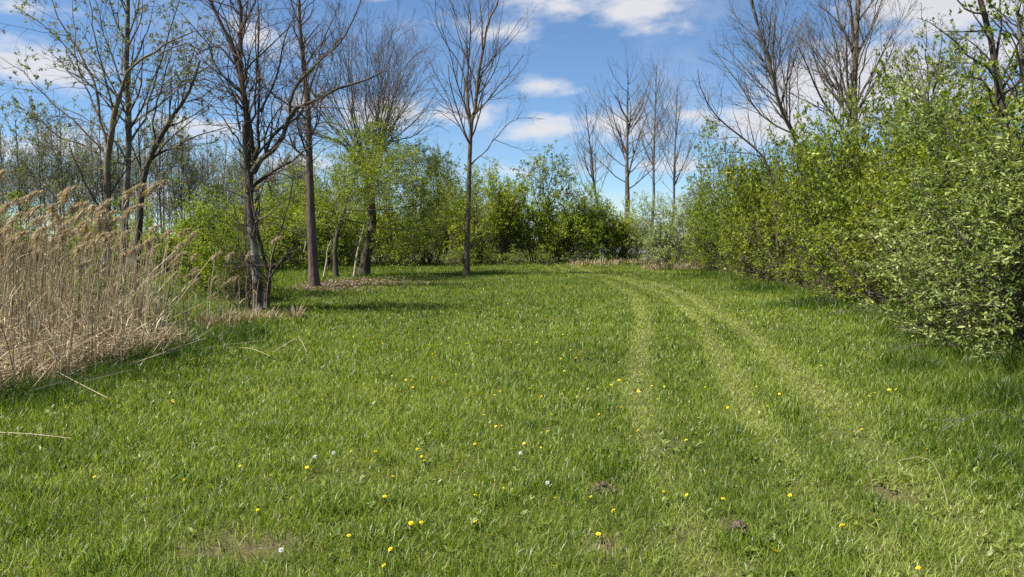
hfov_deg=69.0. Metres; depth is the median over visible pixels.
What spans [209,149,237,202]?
thin sapling
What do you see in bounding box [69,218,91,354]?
reed
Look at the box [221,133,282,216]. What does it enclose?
thin sapling
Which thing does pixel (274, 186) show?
thin sapling
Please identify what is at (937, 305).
bush
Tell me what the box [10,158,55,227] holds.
thin sapling
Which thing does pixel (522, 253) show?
honeysuckle shrub
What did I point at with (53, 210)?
reed
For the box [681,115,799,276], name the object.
honeysuckle shrub
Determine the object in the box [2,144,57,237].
thin sapling
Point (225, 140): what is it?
thin sapling
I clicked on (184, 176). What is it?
thin sapling
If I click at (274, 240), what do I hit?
reed
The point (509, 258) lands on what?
bush
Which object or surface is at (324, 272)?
dead pole
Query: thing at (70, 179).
thin sapling
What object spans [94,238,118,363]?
reed
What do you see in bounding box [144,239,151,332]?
reed
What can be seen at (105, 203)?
reed
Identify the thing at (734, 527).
soil mound
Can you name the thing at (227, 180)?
honeysuckle shrub
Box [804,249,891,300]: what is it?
bush
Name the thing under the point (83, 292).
reed
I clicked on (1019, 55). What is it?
leafy tree
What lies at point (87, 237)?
reed
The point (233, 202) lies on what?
thin sapling
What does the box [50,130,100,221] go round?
thin sapling
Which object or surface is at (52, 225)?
reed
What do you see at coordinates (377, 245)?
honeysuckle shrub
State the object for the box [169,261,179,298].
reed
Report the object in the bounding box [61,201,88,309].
reed
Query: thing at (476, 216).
twiggy shrub
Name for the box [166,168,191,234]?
thin sapling
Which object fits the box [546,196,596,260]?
honeysuckle shrub
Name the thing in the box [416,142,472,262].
budding tree
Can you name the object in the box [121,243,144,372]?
reed
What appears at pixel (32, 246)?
reed
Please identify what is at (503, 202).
honeysuckle shrub
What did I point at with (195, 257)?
reed
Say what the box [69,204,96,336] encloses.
reed
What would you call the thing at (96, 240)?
reed
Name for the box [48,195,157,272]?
honeysuckle shrub
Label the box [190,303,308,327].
dry tussocks
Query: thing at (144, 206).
thin sapling
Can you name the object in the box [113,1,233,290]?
budding tree
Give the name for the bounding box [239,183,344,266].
honeysuckle shrub
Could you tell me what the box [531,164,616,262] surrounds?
honeysuckle shrub
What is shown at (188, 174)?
thin sapling
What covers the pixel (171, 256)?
reed
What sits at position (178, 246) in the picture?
reed
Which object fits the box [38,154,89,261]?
thin sapling
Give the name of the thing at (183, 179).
thin sapling
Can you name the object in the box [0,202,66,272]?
honeysuckle shrub
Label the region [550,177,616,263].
honeysuckle shrub
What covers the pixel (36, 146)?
thin sapling
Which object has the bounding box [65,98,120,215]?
thin sapling
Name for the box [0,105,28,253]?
thin sapling
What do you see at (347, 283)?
dead leaves
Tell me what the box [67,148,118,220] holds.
thin sapling
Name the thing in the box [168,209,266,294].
honeysuckle shrub
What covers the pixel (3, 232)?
reed
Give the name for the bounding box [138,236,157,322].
reed
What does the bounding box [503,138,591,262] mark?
leafy tree
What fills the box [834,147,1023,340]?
olive shrub
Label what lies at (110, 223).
reed
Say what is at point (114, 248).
reed
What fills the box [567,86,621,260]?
ash tree
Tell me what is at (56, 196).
thin sapling
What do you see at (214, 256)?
reed
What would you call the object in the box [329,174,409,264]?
honeysuckle shrub
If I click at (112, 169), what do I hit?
thin sapling
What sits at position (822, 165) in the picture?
honeysuckle shrub
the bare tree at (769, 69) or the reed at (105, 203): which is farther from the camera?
the bare tree at (769, 69)
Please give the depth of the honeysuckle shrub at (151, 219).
32.74 m
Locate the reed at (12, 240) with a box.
[0,230,28,357]
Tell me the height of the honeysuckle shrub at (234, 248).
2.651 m
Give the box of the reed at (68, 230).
[51,229,72,278]
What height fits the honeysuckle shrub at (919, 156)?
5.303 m
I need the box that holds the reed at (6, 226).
[0,225,10,240]
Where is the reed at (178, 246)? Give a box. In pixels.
[167,241,185,313]
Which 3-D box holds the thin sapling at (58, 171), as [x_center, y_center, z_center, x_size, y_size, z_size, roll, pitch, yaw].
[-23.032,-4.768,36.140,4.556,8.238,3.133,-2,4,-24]
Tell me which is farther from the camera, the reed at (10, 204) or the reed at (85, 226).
the reed at (10, 204)
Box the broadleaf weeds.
[0,327,1023,576]
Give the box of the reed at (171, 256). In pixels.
[166,253,177,293]
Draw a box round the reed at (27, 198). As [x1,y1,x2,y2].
[11,190,44,327]
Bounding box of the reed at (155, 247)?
[152,243,162,267]
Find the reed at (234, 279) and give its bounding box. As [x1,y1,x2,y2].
[228,275,238,331]
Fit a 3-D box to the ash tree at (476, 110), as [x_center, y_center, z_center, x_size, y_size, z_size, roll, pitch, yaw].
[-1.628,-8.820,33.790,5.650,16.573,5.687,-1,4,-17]
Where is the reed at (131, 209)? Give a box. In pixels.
[104,203,144,296]
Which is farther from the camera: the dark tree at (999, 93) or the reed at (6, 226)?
the dark tree at (999, 93)
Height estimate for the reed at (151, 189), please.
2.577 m
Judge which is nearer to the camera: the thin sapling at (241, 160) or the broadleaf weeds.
the broadleaf weeds
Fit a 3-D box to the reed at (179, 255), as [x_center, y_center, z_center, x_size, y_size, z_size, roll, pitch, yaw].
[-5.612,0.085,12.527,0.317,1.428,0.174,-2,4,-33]
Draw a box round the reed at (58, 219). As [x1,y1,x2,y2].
[51,212,63,307]
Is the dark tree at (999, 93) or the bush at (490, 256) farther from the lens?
the bush at (490, 256)
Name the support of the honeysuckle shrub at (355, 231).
on the ground at (220, 533)
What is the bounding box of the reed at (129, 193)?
[117,183,149,347]
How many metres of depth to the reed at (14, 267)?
11.79 m
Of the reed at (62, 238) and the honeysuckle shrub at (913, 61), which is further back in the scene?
the honeysuckle shrub at (913, 61)
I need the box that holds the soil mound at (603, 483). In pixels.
[594,481,616,492]
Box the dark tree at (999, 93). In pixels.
[902,0,1023,319]
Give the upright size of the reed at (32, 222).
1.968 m
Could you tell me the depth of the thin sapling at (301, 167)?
53.61 m
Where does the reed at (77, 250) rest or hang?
on the ground at (220, 533)
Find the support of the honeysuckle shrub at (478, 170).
on the ground at (220, 533)
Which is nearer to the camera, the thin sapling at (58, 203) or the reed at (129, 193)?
the reed at (129, 193)
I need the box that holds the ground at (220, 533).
[0,241,1023,576]
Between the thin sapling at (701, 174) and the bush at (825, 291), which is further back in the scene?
the thin sapling at (701, 174)
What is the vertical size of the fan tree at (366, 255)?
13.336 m
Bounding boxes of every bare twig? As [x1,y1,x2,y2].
[863,342,949,354]
[927,405,1023,430]
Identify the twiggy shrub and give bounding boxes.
[203,199,279,310]
[396,172,463,263]
[457,172,521,262]
[622,215,682,265]
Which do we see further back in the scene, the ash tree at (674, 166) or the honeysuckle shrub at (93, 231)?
the ash tree at (674, 166)
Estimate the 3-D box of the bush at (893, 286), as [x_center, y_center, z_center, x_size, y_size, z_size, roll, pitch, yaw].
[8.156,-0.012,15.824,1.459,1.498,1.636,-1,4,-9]
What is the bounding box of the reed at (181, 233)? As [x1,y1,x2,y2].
[175,228,190,320]
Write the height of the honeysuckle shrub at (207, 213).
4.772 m
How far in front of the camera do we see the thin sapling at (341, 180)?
55.52 m
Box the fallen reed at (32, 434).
[0,432,70,438]
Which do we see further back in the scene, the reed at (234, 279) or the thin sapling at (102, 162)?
the thin sapling at (102, 162)
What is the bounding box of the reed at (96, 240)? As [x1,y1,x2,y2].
[81,232,110,380]
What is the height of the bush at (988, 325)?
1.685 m
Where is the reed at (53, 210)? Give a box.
[42,203,73,364]
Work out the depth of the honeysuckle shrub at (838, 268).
17.36 m
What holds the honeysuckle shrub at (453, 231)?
on the ground at (220, 533)
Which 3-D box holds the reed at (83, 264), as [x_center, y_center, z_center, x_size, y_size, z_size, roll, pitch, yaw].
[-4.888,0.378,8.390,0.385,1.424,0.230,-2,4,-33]
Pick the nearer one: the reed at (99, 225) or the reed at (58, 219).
the reed at (99, 225)
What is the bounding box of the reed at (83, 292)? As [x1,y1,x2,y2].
[74,263,91,353]
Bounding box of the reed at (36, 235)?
[25,227,44,365]
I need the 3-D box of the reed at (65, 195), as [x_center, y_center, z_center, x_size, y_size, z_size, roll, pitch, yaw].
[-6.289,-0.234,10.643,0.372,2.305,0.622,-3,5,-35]
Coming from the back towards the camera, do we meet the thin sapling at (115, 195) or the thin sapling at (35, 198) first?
the thin sapling at (35, 198)
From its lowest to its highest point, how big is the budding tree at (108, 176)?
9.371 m
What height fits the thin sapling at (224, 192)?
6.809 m
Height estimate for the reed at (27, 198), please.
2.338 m
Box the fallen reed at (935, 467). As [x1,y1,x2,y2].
[898,457,947,504]
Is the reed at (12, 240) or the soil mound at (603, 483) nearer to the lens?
the soil mound at (603, 483)
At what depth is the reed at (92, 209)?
8.84 m
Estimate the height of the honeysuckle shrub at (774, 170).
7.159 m
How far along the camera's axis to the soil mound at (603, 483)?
4.65 m
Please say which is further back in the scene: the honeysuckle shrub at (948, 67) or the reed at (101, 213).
the honeysuckle shrub at (948, 67)
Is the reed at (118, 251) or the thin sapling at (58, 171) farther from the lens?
the thin sapling at (58, 171)
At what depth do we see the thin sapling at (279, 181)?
51.04 m
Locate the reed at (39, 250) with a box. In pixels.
[30,248,43,258]
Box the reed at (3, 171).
[0,169,11,183]
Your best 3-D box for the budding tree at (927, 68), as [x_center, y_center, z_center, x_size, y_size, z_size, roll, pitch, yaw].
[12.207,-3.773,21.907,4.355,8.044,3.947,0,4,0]
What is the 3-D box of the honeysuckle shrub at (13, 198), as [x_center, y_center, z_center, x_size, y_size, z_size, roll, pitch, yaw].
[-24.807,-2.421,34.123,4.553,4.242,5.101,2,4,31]
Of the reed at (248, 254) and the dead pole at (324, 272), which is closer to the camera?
the reed at (248, 254)
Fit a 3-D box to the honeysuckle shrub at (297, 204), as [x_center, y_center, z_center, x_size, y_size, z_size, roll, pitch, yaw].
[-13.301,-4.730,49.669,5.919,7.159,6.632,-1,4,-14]
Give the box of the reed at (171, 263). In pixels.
[166,258,177,300]
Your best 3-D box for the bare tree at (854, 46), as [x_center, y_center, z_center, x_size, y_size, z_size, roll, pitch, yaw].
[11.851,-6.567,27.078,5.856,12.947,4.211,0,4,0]
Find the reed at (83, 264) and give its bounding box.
[60,259,94,377]
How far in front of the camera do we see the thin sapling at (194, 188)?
36.72 m
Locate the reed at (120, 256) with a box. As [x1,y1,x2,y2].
[115,250,129,318]
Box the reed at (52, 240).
[46,237,57,330]
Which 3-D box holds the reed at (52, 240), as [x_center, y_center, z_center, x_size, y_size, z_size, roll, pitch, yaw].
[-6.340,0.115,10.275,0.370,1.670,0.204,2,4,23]
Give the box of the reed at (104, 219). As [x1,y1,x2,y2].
[90,217,110,256]
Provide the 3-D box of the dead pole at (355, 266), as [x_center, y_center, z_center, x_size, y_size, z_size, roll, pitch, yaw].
[-6.539,-1.620,31.780,0.568,2.287,0.129,0,4,0]
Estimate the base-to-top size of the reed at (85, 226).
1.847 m
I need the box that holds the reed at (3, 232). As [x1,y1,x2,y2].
[0,228,13,238]
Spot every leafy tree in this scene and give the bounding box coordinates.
[279,100,474,276]
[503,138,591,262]
[942,0,1023,181]
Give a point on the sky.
(571, 42)
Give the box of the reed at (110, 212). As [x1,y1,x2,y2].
[96,210,117,282]
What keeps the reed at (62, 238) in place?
on the ground at (220, 533)
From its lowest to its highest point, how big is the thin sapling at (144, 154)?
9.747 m
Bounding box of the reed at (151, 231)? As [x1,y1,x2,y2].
[141,224,162,323]
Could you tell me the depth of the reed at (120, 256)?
9.69 m
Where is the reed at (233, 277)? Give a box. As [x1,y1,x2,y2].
[224,276,234,312]
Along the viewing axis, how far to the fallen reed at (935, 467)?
4.86 m
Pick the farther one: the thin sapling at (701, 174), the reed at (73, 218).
the thin sapling at (701, 174)
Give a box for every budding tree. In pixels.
[0,0,233,280]
[10,0,235,284]
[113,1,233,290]
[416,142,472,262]
[830,14,1023,176]
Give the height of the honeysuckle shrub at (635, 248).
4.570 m
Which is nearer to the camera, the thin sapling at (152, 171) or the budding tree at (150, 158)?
the budding tree at (150, 158)
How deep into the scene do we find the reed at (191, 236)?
11.06 m
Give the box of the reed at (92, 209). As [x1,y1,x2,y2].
[83,203,98,367]
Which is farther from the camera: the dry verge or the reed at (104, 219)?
the dry verge
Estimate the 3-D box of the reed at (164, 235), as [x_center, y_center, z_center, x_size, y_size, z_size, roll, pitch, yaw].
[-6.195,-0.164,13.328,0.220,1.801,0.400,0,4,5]
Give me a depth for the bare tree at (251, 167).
16.13 m
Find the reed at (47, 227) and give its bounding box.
[29,225,50,338]
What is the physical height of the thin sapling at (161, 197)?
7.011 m
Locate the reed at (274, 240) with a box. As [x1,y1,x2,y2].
[265,235,283,338]
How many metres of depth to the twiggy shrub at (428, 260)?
47.15 m
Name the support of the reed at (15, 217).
on the ground at (220, 533)
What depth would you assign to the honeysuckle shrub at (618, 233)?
49.30 m
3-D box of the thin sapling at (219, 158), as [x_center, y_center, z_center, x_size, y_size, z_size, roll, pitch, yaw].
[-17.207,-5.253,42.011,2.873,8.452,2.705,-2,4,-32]
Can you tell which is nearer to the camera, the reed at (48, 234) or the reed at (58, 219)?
the reed at (58, 219)
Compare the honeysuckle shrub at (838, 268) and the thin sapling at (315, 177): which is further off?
the thin sapling at (315, 177)
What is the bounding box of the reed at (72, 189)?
[52,185,82,330]
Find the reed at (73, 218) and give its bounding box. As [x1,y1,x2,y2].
[61,215,81,321]
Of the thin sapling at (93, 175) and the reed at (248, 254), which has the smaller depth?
the reed at (248, 254)
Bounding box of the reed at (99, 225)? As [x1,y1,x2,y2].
[86,218,107,362]
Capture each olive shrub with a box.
[622,190,711,266]
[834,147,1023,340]
[845,34,1023,362]
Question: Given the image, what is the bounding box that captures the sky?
[0,0,1023,240]
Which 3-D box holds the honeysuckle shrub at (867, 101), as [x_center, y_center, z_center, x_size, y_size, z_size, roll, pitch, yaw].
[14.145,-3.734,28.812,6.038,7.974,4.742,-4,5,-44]
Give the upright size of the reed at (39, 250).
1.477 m
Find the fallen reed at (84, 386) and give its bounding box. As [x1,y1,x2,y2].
[57,371,107,397]
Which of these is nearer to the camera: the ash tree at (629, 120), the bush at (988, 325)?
the bush at (988, 325)
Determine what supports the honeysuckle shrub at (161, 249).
on the ground at (220, 533)
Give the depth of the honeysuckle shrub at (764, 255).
25.42 m
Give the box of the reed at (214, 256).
[208,251,221,316]
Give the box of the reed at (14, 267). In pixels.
[11,241,24,316]
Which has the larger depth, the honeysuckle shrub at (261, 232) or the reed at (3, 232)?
the honeysuckle shrub at (261, 232)
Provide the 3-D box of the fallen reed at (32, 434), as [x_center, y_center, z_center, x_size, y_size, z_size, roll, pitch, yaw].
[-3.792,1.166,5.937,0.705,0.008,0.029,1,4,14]
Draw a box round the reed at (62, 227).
[54,222,70,282]
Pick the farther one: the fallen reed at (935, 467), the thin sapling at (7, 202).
the thin sapling at (7, 202)
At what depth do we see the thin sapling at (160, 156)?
36.27 m
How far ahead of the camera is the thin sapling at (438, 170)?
55.11 m
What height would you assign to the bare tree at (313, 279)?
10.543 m
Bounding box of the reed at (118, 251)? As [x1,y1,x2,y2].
[110,229,131,296]
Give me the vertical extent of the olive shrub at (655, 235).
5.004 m
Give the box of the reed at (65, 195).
[58,190,71,327]
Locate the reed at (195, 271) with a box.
[189,270,200,311]
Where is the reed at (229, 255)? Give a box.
[212,251,234,335]
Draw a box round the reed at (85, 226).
[77,223,93,350]
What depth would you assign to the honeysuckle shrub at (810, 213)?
22.32 m
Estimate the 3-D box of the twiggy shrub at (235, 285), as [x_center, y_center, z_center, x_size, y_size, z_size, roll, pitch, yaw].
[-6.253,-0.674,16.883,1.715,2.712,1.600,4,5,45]
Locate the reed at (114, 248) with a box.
[108,242,125,329]
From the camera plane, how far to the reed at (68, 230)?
10.89 m
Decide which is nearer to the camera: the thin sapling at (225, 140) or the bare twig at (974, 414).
the bare twig at (974, 414)
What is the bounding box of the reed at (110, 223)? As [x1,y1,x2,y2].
[93,216,123,317]
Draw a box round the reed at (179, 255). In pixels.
[172,252,186,313]
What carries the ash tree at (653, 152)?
on the ground at (220, 533)
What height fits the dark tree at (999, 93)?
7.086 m
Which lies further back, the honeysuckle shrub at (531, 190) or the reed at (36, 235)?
the honeysuckle shrub at (531, 190)
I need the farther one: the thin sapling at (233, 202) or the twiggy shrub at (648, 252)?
the thin sapling at (233, 202)
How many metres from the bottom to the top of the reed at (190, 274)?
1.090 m
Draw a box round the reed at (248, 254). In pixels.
[244,252,251,295]
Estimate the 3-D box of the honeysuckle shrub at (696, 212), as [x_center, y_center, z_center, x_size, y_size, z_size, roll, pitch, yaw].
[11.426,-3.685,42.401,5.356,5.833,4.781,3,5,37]
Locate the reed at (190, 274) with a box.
[181,273,191,332]
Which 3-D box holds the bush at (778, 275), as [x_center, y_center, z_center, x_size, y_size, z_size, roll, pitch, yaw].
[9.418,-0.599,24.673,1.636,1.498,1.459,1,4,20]
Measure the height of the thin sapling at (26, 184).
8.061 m
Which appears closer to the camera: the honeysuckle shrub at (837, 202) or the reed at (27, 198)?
the reed at (27, 198)
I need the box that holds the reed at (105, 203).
[99,198,113,293]
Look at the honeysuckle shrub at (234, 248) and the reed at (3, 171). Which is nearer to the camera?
the reed at (3, 171)
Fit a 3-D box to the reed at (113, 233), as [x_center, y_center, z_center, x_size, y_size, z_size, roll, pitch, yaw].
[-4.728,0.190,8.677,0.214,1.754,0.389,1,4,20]
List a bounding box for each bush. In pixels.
[68,239,137,322]
[439,244,473,266]
[472,244,503,265]
[500,245,528,265]
[524,244,556,264]
[698,245,727,272]
[713,254,751,273]
[729,257,758,275]
[730,246,787,281]
[771,249,819,286]
[783,258,832,293]
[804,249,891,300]
[851,262,935,314]
[895,275,981,329]
[945,265,1023,343]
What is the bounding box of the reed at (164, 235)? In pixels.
[160,230,172,289]
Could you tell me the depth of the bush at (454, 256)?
44.52 m
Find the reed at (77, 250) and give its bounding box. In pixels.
[68,240,92,339]
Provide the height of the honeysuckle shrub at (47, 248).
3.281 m
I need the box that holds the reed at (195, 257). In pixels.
[191,253,197,296]
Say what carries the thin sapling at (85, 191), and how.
on the ground at (220, 533)
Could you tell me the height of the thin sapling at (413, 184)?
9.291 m
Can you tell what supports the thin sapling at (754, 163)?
on the ground at (220, 533)
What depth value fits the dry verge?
45.80 m
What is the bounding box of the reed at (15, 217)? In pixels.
[4,211,24,327]
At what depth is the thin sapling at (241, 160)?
46.62 m
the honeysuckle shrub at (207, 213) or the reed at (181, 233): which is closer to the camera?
the reed at (181, 233)
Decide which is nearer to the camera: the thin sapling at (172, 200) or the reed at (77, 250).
the reed at (77, 250)
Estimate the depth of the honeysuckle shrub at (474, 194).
53.24 m
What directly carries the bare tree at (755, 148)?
on the ground at (220, 533)
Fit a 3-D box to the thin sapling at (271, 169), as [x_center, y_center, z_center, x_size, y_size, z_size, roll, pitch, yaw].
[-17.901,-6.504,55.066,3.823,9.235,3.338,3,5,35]
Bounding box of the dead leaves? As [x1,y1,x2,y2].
[284,266,1022,341]
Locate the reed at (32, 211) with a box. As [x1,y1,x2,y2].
[14,204,46,311]
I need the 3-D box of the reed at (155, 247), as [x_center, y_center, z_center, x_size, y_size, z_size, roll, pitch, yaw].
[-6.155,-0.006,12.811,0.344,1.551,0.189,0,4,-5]
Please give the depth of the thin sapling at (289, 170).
49.76 m
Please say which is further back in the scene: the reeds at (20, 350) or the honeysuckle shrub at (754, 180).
the honeysuckle shrub at (754, 180)
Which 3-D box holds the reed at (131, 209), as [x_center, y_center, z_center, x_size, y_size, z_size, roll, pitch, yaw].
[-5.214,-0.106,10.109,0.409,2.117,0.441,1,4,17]
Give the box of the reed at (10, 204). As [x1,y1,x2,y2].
[0,198,20,228]
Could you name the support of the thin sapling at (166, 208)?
on the ground at (220, 533)
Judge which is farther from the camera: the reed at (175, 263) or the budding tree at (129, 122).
the budding tree at (129, 122)
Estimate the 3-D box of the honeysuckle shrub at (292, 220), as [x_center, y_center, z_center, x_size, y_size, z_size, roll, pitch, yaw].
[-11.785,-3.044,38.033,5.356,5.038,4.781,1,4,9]
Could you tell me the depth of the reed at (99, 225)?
8.88 m
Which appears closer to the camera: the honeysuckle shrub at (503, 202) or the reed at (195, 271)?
the reed at (195, 271)
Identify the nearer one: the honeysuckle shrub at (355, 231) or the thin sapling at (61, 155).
the thin sapling at (61, 155)
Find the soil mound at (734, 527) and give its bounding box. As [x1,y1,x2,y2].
[726,519,747,535]
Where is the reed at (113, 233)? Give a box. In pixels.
[95,230,120,372]
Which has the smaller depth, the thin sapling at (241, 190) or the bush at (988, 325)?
the bush at (988, 325)
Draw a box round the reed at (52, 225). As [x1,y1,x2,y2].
[37,216,67,321]
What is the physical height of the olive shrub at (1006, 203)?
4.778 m
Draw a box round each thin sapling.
[0,103,87,266]
[0,104,51,262]
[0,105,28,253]
[0,107,74,271]
[0,114,86,261]
[0,167,25,224]
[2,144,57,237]
[5,143,48,230]
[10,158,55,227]
[21,90,96,261]
[26,106,131,221]
[38,148,82,228]
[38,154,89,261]
[45,143,87,259]
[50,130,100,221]
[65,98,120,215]
[66,148,99,253]
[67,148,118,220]
[77,110,139,267]
[89,123,152,222]
[91,149,134,216]
[100,131,171,229]
[111,80,209,232]
[114,112,169,235]
[129,158,162,225]
[132,91,191,238]
[136,158,176,238]
[148,112,223,225]
[150,172,182,226]
[156,122,208,219]
[158,129,216,265]
[161,163,186,232]
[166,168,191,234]
[177,123,232,218]
[187,140,243,262]
[188,162,231,215]
[198,126,241,203]
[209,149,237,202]
[214,171,243,225]
[219,131,267,208]
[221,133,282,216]
[229,124,280,201]
[255,140,283,195]
[259,154,295,204]
[261,157,285,252]
[268,124,315,256]
[275,135,315,259]
[287,155,324,196]
[293,157,331,196]
[323,152,362,207]
[355,156,390,225]
[400,150,424,260]
[418,132,462,194]
[662,144,720,269]
[703,118,757,259]
[737,139,767,186]
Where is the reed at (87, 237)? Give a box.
[75,232,92,339]
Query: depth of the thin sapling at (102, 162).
40.16 m
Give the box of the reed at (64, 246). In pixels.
[46,242,67,322]
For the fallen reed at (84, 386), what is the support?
on the ground at (220, 533)
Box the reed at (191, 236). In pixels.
[182,231,197,338]
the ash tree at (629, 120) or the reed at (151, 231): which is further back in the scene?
the ash tree at (629, 120)
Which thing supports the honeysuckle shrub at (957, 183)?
on the ground at (220, 533)
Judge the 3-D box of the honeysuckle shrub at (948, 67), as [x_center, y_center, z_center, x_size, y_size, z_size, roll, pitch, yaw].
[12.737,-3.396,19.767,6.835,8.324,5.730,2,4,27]
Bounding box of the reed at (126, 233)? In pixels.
[114,231,128,297]
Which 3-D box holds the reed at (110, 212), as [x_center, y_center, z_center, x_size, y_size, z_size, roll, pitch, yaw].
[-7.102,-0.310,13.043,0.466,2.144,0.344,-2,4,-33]
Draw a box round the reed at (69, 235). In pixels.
[63,227,82,278]
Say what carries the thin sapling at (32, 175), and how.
on the ground at (220, 533)
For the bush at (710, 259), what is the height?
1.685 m
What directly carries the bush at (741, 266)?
on the ground at (220, 533)
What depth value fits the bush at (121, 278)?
13.53 m
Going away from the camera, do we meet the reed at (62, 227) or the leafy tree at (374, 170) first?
the reed at (62, 227)
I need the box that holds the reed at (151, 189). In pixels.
[133,179,168,307]
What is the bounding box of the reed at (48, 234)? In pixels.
[37,233,52,284]
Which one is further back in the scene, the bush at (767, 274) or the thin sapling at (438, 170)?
the thin sapling at (438, 170)
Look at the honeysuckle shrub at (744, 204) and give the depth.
28.24 m
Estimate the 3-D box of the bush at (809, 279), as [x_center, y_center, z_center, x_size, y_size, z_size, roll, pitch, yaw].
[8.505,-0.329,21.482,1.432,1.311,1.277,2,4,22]
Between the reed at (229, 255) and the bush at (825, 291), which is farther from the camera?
the bush at (825, 291)
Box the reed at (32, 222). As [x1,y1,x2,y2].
[27,215,50,296]
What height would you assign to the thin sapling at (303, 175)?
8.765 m
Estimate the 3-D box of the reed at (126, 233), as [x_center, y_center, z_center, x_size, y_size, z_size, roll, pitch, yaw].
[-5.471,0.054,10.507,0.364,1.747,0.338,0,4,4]
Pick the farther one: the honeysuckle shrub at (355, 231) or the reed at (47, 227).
the honeysuckle shrub at (355, 231)
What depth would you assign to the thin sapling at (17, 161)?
35.16 m
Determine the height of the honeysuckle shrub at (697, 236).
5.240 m
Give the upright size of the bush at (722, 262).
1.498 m
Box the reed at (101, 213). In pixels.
[72,208,109,372]
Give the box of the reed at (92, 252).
[90,202,109,320]
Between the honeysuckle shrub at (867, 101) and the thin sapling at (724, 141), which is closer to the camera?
the honeysuckle shrub at (867, 101)
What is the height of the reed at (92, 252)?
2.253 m
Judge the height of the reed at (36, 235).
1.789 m
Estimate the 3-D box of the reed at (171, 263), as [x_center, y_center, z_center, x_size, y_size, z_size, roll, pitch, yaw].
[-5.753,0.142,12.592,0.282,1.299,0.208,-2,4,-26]
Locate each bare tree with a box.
[126,0,397,312]
[251,0,375,286]
[686,64,780,281]
[700,0,821,278]
[767,0,931,281]
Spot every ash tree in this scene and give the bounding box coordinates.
[420,0,542,274]
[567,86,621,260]
[574,35,686,260]
[631,51,691,260]
[638,60,706,257]
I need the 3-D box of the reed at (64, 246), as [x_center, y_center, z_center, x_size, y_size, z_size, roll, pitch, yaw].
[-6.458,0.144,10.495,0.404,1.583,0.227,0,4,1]
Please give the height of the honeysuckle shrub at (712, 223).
6.503 m
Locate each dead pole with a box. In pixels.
[323,241,330,276]
[353,224,364,276]
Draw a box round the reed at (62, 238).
[55,234,67,345]
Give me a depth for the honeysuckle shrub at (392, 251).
45.20 m
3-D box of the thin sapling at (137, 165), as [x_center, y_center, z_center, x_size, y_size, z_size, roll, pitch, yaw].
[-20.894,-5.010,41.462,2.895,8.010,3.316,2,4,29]
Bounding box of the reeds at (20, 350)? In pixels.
[0,208,266,431]
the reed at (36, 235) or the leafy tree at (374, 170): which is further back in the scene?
the leafy tree at (374, 170)
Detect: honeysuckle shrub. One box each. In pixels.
[0,191,43,258]
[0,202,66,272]
[11,214,87,268]
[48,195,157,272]
[68,197,197,272]
[111,199,222,275]
[154,178,241,269]
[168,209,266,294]
[185,175,307,270]
[194,208,286,299]
[209,175,296,261]
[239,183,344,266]
[240,178,344,267]
[272,160,354,260]
[278,165,364,266]
[304,180,387,259]
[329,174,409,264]
[348,173,428,265]
[352,185,417,262]
[403,168,498,264]
[409,161,484,262]
[414,163,500,261]
[456,167,535,259]
[470,153,561,262]
[481,167,572,263]
[525,183,592,261]
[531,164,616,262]
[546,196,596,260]
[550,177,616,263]
[581,198,648,260]
[606,204,666,262]
[658,177,738,270]
[660,150,788,272]
[671,175,747,266]
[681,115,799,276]
[717,124,823,279]
[719,81,887,287]
[749,148,797,264]
[764,59,919,291]
[775,79,1020,308]
[795,127,863,274]
[798,93,930,298]
[828,76,1023,320]
[831,81,895,278]
[854,18,1021,276]
[867,9,1023,292]
[904,126,1023,325]
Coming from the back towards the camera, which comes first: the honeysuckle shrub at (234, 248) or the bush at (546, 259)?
the bush at (546, 259)
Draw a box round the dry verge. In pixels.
[565,257,702,270]
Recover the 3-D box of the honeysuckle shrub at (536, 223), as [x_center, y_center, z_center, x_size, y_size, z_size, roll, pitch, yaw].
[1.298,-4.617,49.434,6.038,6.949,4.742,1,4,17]
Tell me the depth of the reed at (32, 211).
9.95 m
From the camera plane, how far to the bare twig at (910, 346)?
10.18 m
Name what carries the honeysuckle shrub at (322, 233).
on the ground at (220, 533)
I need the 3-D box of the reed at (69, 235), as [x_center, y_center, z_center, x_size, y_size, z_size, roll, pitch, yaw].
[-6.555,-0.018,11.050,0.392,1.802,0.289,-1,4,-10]
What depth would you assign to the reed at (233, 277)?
12.08 m
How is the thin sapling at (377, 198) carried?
on the ground at (220, 533)
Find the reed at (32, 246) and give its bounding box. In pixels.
[29,239,45,292]
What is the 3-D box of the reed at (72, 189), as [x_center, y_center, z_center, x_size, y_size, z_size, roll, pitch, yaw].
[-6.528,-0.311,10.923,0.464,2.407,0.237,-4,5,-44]
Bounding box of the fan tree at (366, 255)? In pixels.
[254,0,459,274]

